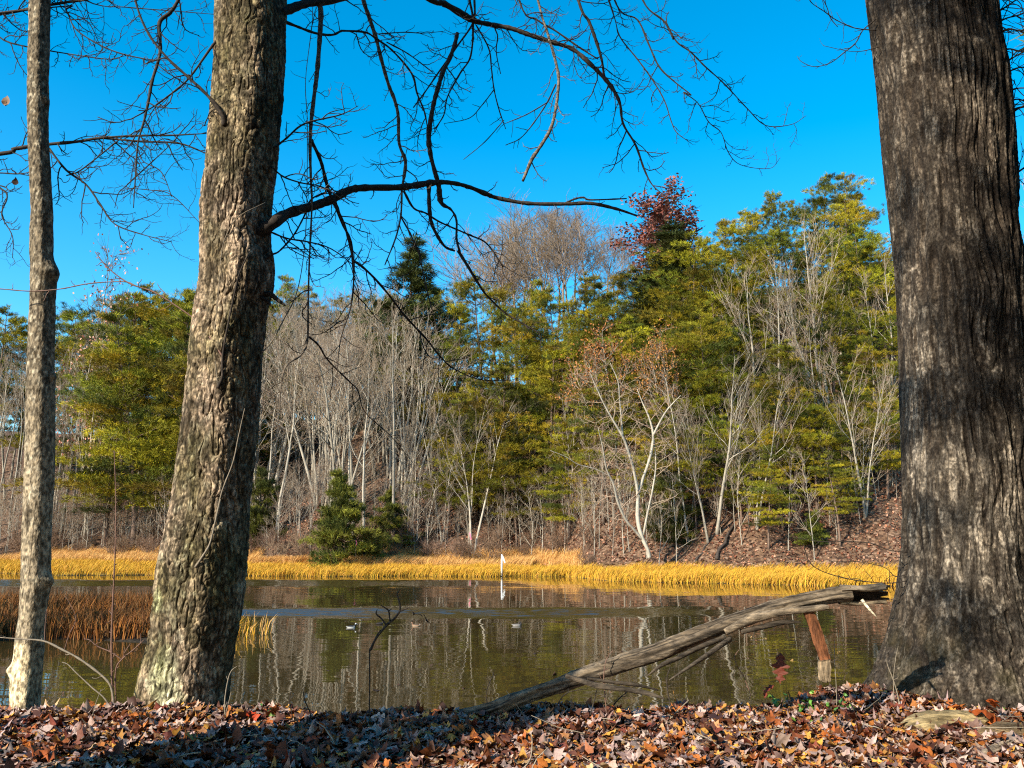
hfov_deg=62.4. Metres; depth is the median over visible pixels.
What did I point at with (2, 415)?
bare tree
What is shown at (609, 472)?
bare tree
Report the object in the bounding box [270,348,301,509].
bare tree
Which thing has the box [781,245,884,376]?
pine tree
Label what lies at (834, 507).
bare sapling
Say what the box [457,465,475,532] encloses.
bare sapling
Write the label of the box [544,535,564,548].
twiggy shrub
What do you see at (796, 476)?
bare sapling
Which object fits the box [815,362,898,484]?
pine tree
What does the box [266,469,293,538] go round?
bare sapling
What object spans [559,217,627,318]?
bare tree
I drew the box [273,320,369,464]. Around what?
bare tree
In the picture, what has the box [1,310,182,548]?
pine tree
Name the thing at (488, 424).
bare tree
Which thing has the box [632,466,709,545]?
young pine
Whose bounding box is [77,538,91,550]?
twiggy shrub
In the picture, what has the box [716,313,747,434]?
bare tree
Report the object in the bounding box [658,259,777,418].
pine tree
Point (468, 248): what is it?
bare tree
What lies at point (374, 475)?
bare sapling
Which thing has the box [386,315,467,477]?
bare tree
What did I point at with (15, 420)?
bare tree
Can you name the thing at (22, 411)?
bare tree
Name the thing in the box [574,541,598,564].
twiggy shrub
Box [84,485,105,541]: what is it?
bare sapling
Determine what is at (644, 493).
bare sapling
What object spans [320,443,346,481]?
bare sapling
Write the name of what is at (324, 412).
bare tree
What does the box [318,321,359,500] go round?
bare tree
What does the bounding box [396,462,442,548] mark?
bare sapling
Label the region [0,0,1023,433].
sky
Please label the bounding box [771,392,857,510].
pine tree
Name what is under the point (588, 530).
twiggy shrub
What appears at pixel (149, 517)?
bare sapling
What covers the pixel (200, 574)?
leaning tree
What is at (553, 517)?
bare sapling
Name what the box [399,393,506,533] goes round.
pine tree
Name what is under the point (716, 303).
pine tree
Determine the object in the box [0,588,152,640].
rust grass
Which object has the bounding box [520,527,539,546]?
twiggy shrub
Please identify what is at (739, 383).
bare tree
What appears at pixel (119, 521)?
bare sapling
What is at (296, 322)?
bare tree
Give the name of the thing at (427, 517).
bare sapling
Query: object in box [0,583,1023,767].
fallen leaves
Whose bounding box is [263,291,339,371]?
bare tree
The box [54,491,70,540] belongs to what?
bare sapling
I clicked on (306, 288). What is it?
pine tree
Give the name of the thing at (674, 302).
pine tree
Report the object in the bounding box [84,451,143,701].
red sapling
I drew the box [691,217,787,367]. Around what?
pine tree
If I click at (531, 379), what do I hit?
pine tree
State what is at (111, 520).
bare sapling
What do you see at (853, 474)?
bare sapling
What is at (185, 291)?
pine tree
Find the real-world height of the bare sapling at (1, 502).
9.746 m
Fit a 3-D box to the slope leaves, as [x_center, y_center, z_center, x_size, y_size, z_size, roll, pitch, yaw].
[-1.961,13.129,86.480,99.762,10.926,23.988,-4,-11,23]
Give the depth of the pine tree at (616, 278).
99.23 m
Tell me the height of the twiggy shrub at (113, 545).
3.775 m
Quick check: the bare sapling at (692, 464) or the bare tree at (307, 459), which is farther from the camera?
the bare tree at (307, 459)
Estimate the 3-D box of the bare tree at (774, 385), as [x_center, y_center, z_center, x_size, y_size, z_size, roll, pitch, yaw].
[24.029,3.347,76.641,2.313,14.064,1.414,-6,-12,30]
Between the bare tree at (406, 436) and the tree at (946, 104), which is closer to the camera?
the tree at (946, 104)
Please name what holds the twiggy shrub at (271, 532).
on the ground at (852, 529)
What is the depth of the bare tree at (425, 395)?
92.60 m
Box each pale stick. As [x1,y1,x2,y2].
[0,596,114,704]
[62,662,109,704]
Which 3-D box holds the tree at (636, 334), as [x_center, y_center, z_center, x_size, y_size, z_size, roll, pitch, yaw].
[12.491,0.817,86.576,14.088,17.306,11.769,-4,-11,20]
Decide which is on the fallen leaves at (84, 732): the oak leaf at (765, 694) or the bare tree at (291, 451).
the oak leaf at (765, 694)
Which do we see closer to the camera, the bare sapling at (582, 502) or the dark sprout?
the dark sprout
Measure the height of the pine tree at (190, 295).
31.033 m
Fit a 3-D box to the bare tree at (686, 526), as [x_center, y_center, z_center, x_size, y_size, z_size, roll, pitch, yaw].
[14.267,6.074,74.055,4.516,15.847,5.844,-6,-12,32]
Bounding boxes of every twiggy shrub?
[1,532,20,553]
[4,525,20,548]
[51,521,68,543]
[51,528,65,550]
[71,534,90,547]
[71,542,83,551]
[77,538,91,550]
[82,528,98,546]
[92,525,133,548]
[98,531,134,553]
[98,533,135,554]
[125,521,162,549]
[131,530,161,552]
[132,534,160,551]
[135,534,153,551]
[249,528,287,557]
[249,533,259,553]
[256,526,293,550]
[262,533,293,557]
[285,526,321,559]
[285,527,308,550]
[287,543,310,559]
[313,538,355,563]
[357,514,390,538]
[385,535,412,553]
[386,543,402,556]
[388,520,426,548]
[411,537,434,552]
[418,534,450,557]
[419,542,436,556]
[438,534,480,561]
[450,532,480,560]
[470,529,510,562]
[478,522,513,552]
[482,520,510,546]
[510,541,528,553]
[513,544,532,556]
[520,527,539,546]
[536,525,574,553]
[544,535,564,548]
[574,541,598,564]
[576,517,604,548]
[584,555,599,566]
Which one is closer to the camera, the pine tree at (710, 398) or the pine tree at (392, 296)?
the pine tree at (710, 398)
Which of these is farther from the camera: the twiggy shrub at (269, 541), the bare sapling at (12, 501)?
the bare sapling at (12, 501)
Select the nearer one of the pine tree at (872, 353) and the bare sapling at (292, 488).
the pine tree at (872, 353)
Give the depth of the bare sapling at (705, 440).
77.94 m
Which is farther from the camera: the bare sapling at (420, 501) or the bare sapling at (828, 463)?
the bare sapling at (420, 501)
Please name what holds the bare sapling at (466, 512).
on the ground at (852, 529)
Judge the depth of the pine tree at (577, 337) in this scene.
91.00 m
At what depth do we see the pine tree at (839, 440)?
71.58 m
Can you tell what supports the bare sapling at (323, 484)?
on the ground at (852, 529)
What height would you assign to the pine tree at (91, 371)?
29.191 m
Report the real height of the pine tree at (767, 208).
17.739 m
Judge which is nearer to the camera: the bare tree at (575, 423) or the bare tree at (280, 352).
the bare tree at (575, 423)
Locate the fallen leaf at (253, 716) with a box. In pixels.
[245,710,259,721]
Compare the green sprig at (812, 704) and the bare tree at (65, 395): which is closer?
the green sprig at (812, 704)
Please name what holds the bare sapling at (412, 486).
on the ground at (852, 529)
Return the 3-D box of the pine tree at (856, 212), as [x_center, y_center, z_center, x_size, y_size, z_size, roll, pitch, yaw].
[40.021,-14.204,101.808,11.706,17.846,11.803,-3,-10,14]
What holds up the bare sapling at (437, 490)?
on the ground at (852, 529)
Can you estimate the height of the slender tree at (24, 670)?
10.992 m
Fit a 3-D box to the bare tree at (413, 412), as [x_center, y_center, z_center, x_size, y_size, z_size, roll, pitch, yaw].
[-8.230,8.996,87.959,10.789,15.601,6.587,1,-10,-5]
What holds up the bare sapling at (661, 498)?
on the ground at (852, 529)
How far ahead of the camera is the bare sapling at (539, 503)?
84.73 m
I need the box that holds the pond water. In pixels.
[0,573,895,714]
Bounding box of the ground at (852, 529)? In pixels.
[0,261,1023,767]
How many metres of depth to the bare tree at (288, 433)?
102.44 m
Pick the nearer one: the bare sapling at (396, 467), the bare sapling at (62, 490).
the bare sapling at (396, 467)
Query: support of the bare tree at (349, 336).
on the ground at (852, 529)
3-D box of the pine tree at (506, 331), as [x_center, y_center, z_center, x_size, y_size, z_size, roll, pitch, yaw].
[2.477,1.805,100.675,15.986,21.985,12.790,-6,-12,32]
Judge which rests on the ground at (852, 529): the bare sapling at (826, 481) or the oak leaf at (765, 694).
the bare sapling at (826, 481)
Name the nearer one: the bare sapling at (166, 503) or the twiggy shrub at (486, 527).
the twiggy shrub at (486, 527)
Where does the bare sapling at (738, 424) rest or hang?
on the ground at (852, 529)
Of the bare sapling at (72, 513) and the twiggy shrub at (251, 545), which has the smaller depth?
the twiggy shrub at (251, 545)
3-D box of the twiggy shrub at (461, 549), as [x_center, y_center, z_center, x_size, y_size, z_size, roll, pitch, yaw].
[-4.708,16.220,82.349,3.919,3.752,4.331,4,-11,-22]
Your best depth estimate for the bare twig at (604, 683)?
6.69 m
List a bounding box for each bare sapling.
[0,476,11,541]
[0,482,8,513]
[0,491,9,526]
[1,456,23,516]
[1,470,22,551]
[1,482,22,535]
[1,498,21,551]
[2,471,22,534]
[2,503,21,540]
[53,460,76,541]
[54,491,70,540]
[55,465,72,531]
[57,496,67,540]
[58,488,78,548]
[58,501,86,545]
[60,488,89,547]
[66,511,84,548]
[66,514,77,549]
[70,481,104,548]
[80,473,101,530]
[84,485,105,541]
[85,466,102,545]
[86,498,97,544]
[90,469,117,547]
[102,497,128,534]
[103,506,122,536]
[110,496,125,537]
[114,482,138,539]
[117,498,138,533]
[132,506,146,546]
[135,494,153,538]
[137,500,157,536]
[144,473,170,538]
[147,469,170,529]
[148,470,164,537]
[150,469,173,532]
[151,473,166,543]
[250,461,278,505]
[259,516,274,554]
[262,449,276,498]
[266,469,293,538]
[267,501,285,541]
[270,460,287,502]
[271,486,290,524]
[281,465,297,523]
[281,483,296,521]
[282,470,300,520]
[284,478,309,547]
[287,460,310,536]
[291,485,307,522]
[298,465,310,506]
[302,464,327,527]
[304,468,320,523]
[304,502,318,551]
[305,476,315,522]
[307,456,328,504]
[315,458,327,499]
[315,463,329,504]
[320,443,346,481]
[324,451,347,497]
[335,443,361,483]
[350,462,367,526]
[356,441,377,494]
[356,446,382,499]
[361,445,383,515]
[368,488,384,516]
[371,485,380,516]
[377,462,396,507]
[377,469,391,490]
[385,465,406,504]
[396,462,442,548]
[398,477,408,506]
[399,458,419,539]
[399,468,424,526]
[400,440,425,505]
[405,471,437,545]
[407,475,453,548]
[407,508,421,552]
[417,497,434,540]
[424,494,446,542]
[428,466,445,514]
[430,492,453,552]
[437,482,463,542]
[451,499,463,533]
[456,491,472,534]
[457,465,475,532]
[460,487,473,538]
[470,457,500,539]
[478,480,496,519]
[480,462,512,530]
[481,491,494,531]
[483,495,499,529]
[492,480,514,550]
[503,477,539,545]
[503,489,517,547]
[510,471,534,535]
[514,485,544,553]
[522,431,548,502]
[524,505,542,544]
[525,468,555,550]
[528,465,552,541]
[543,508,549,548]
[544,494,557,532]
[548,512,561,551]
[557,415,579,498]
[558,477,576,551]
[565,460,579,508]
[568,461,601,551]
[569,468,576,515]
[571,414,606,502]
[571,475,597,529]
[573,476,592,544]
[579,468,610,556]
[583,443,601,520]
[586,453,615,531]
[590,469,599,513]
[600,485,621,554]
[602,445,643,553]
[614,455,642,551]
[618,474,635,516]
[630,471,663,558]
[634,432,654,503]
[645,478,665,538]
[647,500,659,547]
[650,491,674,563]
[653,439,682,540]
[664,473,701,562]
[676,422,717,521]
[684,470,701,506]
[693,406,714,492]
[707,478,727,517]
[708,426,741,530]
[709,482,727,532]
[711,442,723,481]
[721,444,766,526]
[724,442,756,544]
[730,404,754,482]
[738,444,768,522]
[754,424,767,506]
[758,413,781,509]
[764,390,798,459]
[771,442,807,550]
[787,483,802,530]
[788,448,832,559]
[814,425,846,521]
[814,451,836,521]
[819,481,842,533]
[840,444,867,523]
[843,407,885,505]
[843,419,859,497]
[858,409,894,490]
[858,419,879,499]
[872,399,899,485]
[882,435,900,497]
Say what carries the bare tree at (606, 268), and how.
on the ground at (852, 529)
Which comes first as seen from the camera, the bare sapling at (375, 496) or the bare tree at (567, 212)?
the bare sapling at (375, 496)
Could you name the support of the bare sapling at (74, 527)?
on the ground at (852, 529)
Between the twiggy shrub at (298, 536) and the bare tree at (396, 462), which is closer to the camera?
the twiggy shrub at (298, 536)
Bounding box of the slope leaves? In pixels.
[140,456,901,568]
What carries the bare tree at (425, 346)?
on the ground at (852, 529)
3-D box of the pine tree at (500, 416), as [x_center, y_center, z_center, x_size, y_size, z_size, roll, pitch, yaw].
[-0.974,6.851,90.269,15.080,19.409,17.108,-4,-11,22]
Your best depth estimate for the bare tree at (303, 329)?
124.99 m
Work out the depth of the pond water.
27.81 m
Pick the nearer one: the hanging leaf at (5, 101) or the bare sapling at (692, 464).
the hanging leaf at (5, 101)
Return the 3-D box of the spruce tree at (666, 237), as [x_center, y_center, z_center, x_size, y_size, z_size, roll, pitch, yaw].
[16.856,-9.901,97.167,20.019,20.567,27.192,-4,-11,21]
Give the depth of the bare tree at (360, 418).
96.66 m
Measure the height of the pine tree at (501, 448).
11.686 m
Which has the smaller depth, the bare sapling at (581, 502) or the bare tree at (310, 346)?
the bare sapling at (581, 502)
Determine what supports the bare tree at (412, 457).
on the ground at (852, 529)
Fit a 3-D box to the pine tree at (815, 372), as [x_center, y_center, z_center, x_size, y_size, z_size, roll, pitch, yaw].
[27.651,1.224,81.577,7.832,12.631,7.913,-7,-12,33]
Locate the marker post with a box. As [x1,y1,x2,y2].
[501,554,504,575]
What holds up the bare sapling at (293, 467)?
on the ground at (852, 529)
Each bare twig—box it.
[224,666,236,713]
[284,691,293,719]
[303,686,310,718]
[481,673,495,703]
[550,688,583,713]
[590,690,596,714]
[599,650,612,712]
[613,692,626,705]
[659,668,673,717]
[667,695,688,717]
[732,650,750,698]
[831,644,836,704]
[887,663,899,703]
[893,648,898,704]
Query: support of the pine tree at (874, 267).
on the ground at (852, 529)
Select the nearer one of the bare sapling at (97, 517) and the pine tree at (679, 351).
the pine tree at (679, 351)
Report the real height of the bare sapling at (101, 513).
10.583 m
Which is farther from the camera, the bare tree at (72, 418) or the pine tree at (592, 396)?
the bare tree at (72, 418)
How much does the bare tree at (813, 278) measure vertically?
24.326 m
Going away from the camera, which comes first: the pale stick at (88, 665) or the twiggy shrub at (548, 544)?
the pale stick at (88, 665)
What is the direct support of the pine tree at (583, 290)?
on the ground at (852, 529)
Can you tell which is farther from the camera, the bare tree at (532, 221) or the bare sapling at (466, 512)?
the bare tree at (532, 221)
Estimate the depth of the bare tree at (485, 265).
124.15 m
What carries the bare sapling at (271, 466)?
on the ground at (852, 529)
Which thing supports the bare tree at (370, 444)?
on the ground at (852, 529)
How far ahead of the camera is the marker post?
70.43 m
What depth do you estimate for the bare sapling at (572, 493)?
82.75 m
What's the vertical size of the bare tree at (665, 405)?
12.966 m
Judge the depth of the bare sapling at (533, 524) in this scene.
84.59 m
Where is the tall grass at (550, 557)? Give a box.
[0,543,588,567]
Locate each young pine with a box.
[248,465,288,547]
[291,465,400,568]
[359,485,425,547]
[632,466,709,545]
[790,509,830,545]
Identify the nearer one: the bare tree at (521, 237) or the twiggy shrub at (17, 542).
the twiggy shrub at (17, 542)
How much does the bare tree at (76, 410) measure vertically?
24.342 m
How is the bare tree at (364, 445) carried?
on the ground at (852, 529)
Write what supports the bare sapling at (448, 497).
on the ground at (852, 529)
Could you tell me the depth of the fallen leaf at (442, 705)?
6.87 m
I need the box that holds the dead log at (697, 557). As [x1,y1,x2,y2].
[695,540,710,563]
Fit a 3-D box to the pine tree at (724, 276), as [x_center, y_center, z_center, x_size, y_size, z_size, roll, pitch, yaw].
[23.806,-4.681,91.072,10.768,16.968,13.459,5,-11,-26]
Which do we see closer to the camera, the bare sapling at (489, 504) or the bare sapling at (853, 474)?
the bare sapling at (853, 474)
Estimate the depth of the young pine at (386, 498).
86.37 m
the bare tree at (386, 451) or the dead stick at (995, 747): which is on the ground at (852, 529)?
the bare tree at (386, 451)
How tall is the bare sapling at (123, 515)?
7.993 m
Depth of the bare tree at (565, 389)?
95.83 m
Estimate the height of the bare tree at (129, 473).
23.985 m
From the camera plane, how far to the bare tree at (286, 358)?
117.66 m
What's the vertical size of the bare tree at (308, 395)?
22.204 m
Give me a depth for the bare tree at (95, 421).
113.69 m
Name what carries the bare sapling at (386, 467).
on the ground at (852, 529)
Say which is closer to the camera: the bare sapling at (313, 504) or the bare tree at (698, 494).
the bare tree at (698, 494)
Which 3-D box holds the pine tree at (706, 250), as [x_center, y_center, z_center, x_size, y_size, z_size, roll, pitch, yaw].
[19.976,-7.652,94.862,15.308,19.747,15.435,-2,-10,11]
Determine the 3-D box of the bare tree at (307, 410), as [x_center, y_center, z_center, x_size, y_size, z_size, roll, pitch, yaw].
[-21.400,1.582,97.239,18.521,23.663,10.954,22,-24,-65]
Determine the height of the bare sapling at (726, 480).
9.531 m
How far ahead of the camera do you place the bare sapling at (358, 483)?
88.36 m
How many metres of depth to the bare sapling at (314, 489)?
90.71 m
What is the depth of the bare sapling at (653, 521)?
72.09 m
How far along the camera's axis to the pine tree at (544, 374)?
91.33 m
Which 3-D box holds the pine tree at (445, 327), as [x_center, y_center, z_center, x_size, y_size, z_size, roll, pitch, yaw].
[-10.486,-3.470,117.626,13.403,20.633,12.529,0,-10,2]
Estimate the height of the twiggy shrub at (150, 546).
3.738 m
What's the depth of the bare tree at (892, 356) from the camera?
87.76 m
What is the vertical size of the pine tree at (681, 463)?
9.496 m
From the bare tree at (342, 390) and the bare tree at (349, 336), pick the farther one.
the bare tree at (349, 336)
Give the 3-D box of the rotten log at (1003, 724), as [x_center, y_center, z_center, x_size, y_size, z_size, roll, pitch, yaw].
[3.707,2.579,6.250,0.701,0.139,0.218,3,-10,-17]
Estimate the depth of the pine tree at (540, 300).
99.69 m
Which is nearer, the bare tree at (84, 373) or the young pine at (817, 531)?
the young pine at (817, 531)
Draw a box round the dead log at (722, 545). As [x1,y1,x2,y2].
[715,522,735,559]
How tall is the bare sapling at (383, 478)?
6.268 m
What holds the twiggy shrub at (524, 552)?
on the ground at (852, 529)
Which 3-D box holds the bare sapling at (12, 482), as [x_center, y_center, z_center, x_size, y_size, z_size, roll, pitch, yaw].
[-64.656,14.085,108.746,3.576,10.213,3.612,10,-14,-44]
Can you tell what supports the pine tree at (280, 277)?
on the ground at (852, 529)
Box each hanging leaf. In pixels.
[1,96,9,105]
[12,177,18,184]
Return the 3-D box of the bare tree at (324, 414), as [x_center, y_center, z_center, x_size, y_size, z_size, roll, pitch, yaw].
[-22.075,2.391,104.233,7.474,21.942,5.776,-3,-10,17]
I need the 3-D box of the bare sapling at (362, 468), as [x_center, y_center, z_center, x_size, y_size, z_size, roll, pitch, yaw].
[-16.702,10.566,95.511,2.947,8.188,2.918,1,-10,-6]
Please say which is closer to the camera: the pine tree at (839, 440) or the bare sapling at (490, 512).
the pine tree at (839, 440)
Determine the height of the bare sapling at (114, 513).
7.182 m
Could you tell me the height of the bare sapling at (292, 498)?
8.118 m
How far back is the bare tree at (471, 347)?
110.86 m
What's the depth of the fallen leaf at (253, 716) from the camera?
6.78 m
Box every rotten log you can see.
[899,710,989,735]
[975,721,1023,740]
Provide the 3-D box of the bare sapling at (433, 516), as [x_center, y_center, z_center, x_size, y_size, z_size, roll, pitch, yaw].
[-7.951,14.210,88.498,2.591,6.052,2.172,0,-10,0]
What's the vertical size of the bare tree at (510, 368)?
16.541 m
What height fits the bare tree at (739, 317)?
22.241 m
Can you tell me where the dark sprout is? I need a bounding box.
[368,590,421,716]
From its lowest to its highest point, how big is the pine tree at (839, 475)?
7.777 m
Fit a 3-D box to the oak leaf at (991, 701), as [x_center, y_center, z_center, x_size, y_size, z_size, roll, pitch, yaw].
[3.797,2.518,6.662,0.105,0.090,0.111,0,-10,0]
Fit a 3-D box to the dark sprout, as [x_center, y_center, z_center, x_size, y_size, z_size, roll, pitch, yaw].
[-0.929,2.145,6.730,0.424,0.977,0.023,0,-10,0]
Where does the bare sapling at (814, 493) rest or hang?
on the ground at (852, 529)
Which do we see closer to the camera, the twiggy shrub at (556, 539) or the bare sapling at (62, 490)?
the twiggy shrub at (556, 539)
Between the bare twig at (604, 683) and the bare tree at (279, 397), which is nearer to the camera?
the bare twig at (604, 683)
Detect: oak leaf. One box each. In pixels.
[29,744,79,761]
[168,746,199,763]
[763,684,773,697]
[771,653,789,683]
[820,731,854,744]
[968,708,1000,721]
[986,698,999,707]
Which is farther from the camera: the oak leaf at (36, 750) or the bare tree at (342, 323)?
the bare tree at (342, 323)
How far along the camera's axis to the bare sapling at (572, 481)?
84.08 m
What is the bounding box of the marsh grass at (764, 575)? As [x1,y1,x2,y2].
[0,556,897,585]
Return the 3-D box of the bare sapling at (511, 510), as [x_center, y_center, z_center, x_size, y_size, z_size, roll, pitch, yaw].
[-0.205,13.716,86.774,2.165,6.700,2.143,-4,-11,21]
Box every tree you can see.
[0,0,213,266]
[0,0,804,708]
[0,304,65,446]
[0,312,119,494]
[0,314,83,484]
[0,334,23,499]
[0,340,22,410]
[0,344,25,510]
[0,345,26,486]
[0,352,25,436]
[0,364,25,532]
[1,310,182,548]
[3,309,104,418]
[6,0,59,709]
[9,357,58,478]
[14,383,24,431]
[52,350,79,529]
[55,233,148,537]
[55,289,176,502]
[55,300,155,470]
[55,307,74,446]
[55,328,92,514]
[55,330,82,509]
[55,331,178,547]
[55,360,82,454]
[56,288,127,543]
[57,281,175,472]
[61,322,90,489]
[63,356,91,516]
[66,287,195,404]
[67,367,95,534]
[71,315,109,465]
[74,331,117,518]
[77,292,192,517]
[93,305,281,540]
[94,288,269,439]
[94,370,173,537]
[101,365,140,543]
[113,328,189,512]
[144,342,170,538]
[250,353,323,522]
[252,356,291,539]
[253,319,276,499]
[253,366,330,508]
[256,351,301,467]
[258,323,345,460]
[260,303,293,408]
[260,317,317,484]
[260,325,373,508]
[261,308,349,463]
[261,314,320,508]
[262,313,315,530]
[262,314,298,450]
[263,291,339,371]
[263,292,309,456]
[263,302,344,442]
[263,312,414,504]
[264,293,376,496]
[265,273,314,378]
[265,293,324,454]
[266,304,330,463]
[268,278,292,437]
[270,309,294,465]
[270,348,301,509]
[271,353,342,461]
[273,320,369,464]
[274,320,381,468]
[276,284,312,356]
[276,284,334,362]
[276,304,302,473]
[277,291,310,447]
[282,293,316,416]
[283,300,327,467]
[286,302,374,525]
[287,281,379,423]
[287,321,328,495]
[288,280,324,379]
[288,284,322,445]
[292,301,323,443]
[295,315,324,483]
[297,295,327,459]
[298,296,332,474]
[300,312,355,469]
[301,333,359,475]
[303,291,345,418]
[304,333,330,506]
[305,318,398,474]
[305,326,360,488]
[307,329,336,486]
[308,304,374,472]
[310,286,357,416]
[313,314,380,500]
[314,319,389,506]
[315,274,438,444]
[315,318,361,474]
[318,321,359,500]
[321,289,377,393]
[321,325,363,501]
[322,292,360,420]
[328,314,390,435]
[328,350,366,461]
[331,231,488,456]
[331,283,373,439]
[332,339,354,501]
[333,281,418,549]
[336,342,391,527]
[338,289,381,429]
[344,280,432,466]
[345,294,372,451]
[347,291,425,391]
[354,341,494,515]
[356,312,397,478]
[357,337,485,501]
[358,302,380,439]
[360,306,389,462]
[361,303,410,488]
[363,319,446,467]
[367,308,388,440]
[372,305,425,470]
[384,302,437,491]
[385,407,469,527]
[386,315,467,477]
[386,317,435,485]
[389,366,416,468]
[392,396,482,543]
[394,413,429,546]
[396,312,418,505]
[397,303,502,471]
[399,302,446,444]
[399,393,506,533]
[403,322,431,492]
[403,327,454,524]
[406,287,479,377]
[417,269,540,452]
[418,226,540,381]
[424,393,549,555]
[426,351,447,470]
[431,367,443,494]
[433,213,550,381]
[438,369,514,521]
[440,319,486,420]
[443,359,576,533]
[447,217,540,388]
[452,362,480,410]
[454,392,499,542]
[456,207,552,382]
[464,210,598,339]
[468,190,565,396]
[472,439,550,547]
[475,310,587,477]
[481,278,562,423]
[483,282,593,442]
[485,191,597,348]
[487,193,600,385]
[489,338,604,519]
[494,365,562,500]
[497,208,596,356]
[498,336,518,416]
[516,389,538,514]
[523,187,605,337]
[525,416,599,544]
[526,200,609,319]
[532,206,658,309]
[536,269,622,394]
[541,281,669,445]
[542,292,640,458]
[548,357,691,557]
[548,382,659,523]
[548,392,575,531]
[551,317,645,510]
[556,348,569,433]
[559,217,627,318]
[561,210,618,320]
[562,376,593,486]
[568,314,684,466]
[570,329,666,491]
[571,221,637,287]
[579,263,684,363]
[589,218,742,384]
[591,226,637,318]
[595,319,698,458]
[595,441,604,548]
[601,237,648,299]
[604,417,615,519]
[607,172,704,272]
[607,393,713,501]
[614,251,722,335]
[615,336,721,476]
[622,229,759,397]
[627,309,757,483]
[636,293,746,412]
[647,377,675,495]
[648,369,693,542]
[651,398,712,542]
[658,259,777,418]
[666,289,784,455]
[668,427,721,533]
[671,361,761,503]
[683,341,780,464]
[689,262,796,390]
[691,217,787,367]
[693,333,786,534]
[701,413,764,523]
[709,207,788,337]
[710,250,781,451]
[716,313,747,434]
[721,227,827,368]
[721,310,775,445]
[722,362,814,529]
[729,188,827,324]
[737,337,867,505]
[737,464,807,549]
[738,423,815,531]
[740,252,854,450]
[740,372,796,482]
[741,245,804,465]
[748,295,787,420]
[755,216,833,352]
[763,349,782,480]
[766,0,1023,711]
[770,255,801,381]
[770,336,833,429]
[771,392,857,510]
[772,171,870,308]
[779,304,828,480]
[780,284,894,423]
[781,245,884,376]
[794,194,890,330]
[794,404,876,517]
[795,454,871,546]
[796,210,862,441]
[797,334,899,518]
[800,282,836,419]
[806,222,894,359]
[813,171,892,309]
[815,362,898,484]
[816,289,898,409]
[824,254,878,380]
[835,328,899,451]
[841,243,896,360]
[846,267,884,436]
[846,392,900,499]
[859,245,897,392]
[865,295,898,384]
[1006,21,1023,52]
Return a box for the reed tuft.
[238,612,278,637]
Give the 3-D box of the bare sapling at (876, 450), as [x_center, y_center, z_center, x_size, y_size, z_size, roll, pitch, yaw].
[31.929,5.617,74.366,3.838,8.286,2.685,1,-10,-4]
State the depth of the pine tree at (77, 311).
129.62 m
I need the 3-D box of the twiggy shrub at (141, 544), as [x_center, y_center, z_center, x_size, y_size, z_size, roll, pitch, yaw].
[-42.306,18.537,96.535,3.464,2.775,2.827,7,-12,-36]
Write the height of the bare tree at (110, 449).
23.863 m
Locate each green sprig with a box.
[260,703,275,723]
[768,692,804,711]
[800,690,843,716]
[826,693,854,709]
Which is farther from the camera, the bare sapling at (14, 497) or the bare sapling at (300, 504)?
the bare sapling at (14, 497)
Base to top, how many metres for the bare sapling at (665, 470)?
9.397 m
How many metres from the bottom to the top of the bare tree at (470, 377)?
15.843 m
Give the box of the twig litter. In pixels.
[8,692,1023,767]
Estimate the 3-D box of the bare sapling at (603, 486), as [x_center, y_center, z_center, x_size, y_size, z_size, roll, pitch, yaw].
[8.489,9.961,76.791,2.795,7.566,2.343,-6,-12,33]
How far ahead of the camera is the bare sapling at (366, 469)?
92.33 m
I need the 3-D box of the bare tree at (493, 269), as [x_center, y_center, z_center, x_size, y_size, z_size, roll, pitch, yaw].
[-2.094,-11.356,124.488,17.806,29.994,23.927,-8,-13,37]
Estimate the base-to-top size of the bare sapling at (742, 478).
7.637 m
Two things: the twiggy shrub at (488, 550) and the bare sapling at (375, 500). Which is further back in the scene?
the bare sapling at (375, 500)
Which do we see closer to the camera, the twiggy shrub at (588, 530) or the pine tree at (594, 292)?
the twiggy shrub at (588, 530)
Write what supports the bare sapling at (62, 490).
on the ground at (852, 529)
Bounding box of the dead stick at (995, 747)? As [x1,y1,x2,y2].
[978,739,1012,755]
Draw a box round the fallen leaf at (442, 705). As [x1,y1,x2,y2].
[438,701,447,713]
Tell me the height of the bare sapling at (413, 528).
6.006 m
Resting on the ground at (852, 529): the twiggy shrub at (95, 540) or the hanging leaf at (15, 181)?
the twiggy shrub at (95, 540)
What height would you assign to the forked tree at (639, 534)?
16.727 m
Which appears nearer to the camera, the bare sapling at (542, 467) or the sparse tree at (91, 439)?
the bare sapling at (542, 467)
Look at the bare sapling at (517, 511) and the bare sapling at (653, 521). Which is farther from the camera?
the bare sapling at (517, 511)
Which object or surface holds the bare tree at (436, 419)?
on the ground at (852, 529)
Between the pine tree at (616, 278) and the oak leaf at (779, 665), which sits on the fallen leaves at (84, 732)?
the oak leaf at (779, 665)
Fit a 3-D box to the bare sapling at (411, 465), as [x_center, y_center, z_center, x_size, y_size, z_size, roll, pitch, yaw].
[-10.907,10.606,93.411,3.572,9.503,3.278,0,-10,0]
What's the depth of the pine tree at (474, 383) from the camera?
92.47 m
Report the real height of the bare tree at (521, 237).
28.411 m
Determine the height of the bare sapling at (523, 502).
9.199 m
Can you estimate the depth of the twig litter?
6.00 m
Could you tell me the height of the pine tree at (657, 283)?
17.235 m
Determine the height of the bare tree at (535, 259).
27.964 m
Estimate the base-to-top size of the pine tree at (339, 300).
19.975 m
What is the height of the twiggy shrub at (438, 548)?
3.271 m

